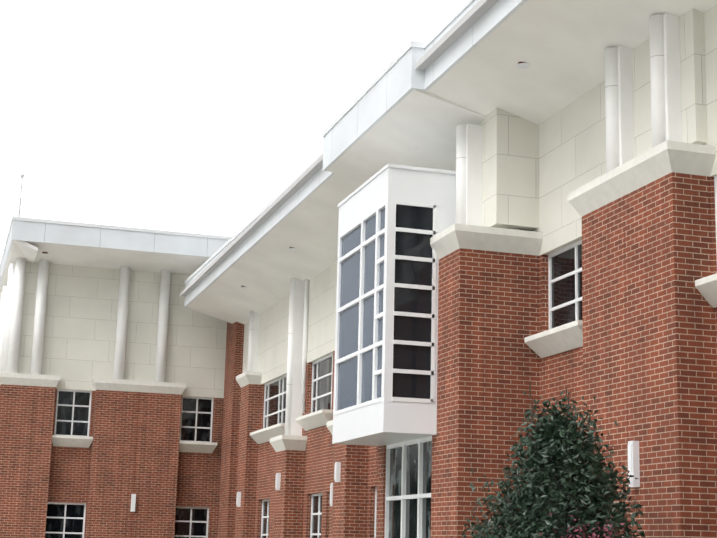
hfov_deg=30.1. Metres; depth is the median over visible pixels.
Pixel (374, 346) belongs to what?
window frames
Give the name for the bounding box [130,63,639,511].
wall light fixtures
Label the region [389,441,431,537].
storefront glass
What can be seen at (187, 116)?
sky
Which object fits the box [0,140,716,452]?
cast stone caps and sills
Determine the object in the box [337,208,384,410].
bay glass
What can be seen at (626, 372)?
brick control joints
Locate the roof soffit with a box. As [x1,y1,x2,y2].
[0,0,716,323]
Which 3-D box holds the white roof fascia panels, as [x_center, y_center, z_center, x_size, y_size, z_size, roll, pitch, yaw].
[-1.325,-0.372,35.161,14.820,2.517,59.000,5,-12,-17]
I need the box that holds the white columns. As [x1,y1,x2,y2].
[0,13,681,435]
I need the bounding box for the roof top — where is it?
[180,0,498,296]
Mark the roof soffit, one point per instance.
(559, 46)
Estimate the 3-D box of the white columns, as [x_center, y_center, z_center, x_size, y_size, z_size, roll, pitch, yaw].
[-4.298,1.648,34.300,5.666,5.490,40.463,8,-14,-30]
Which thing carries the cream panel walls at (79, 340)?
on the wing brick walls at (39, 471)
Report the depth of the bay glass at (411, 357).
20.05 m
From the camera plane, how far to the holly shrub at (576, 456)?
13.41 m
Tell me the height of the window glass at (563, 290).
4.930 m
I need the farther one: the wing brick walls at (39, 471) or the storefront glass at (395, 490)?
the wing brick walls at (39, 471)
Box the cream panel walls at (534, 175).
[242,4,716,384]
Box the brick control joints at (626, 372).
[131,228,629,532]
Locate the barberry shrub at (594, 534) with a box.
[539,510,629,537]
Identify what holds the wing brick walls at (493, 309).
on the ground
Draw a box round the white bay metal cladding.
[332,163,455,445]
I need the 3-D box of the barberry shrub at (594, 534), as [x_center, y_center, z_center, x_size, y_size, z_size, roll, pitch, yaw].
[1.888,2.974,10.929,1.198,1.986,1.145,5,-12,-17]
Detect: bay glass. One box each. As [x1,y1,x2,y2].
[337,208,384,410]
[392,204,432,398]
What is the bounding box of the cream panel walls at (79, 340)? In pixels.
[18,262,226,397]
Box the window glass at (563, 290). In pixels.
[45,244,582,537]
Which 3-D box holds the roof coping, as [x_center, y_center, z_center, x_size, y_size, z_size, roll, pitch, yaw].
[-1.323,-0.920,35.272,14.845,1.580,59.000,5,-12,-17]
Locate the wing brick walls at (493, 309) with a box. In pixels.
[217,172,716,537]
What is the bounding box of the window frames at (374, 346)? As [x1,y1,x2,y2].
[45,176,716,537]
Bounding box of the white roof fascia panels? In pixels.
[0,0,527,323]
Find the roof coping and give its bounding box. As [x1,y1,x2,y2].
[0,0,473,283]
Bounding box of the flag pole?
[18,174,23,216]
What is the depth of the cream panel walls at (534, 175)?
19.62 m
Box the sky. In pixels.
[0,0,465,262]
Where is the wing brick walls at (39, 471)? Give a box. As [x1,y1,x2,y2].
[0,384,223,537]
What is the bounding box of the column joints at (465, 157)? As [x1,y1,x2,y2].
[249,55,663,384]
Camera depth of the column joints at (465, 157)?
17.22 m
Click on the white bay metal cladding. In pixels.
(386, 420)
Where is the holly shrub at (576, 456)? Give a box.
[462,382,651,537]

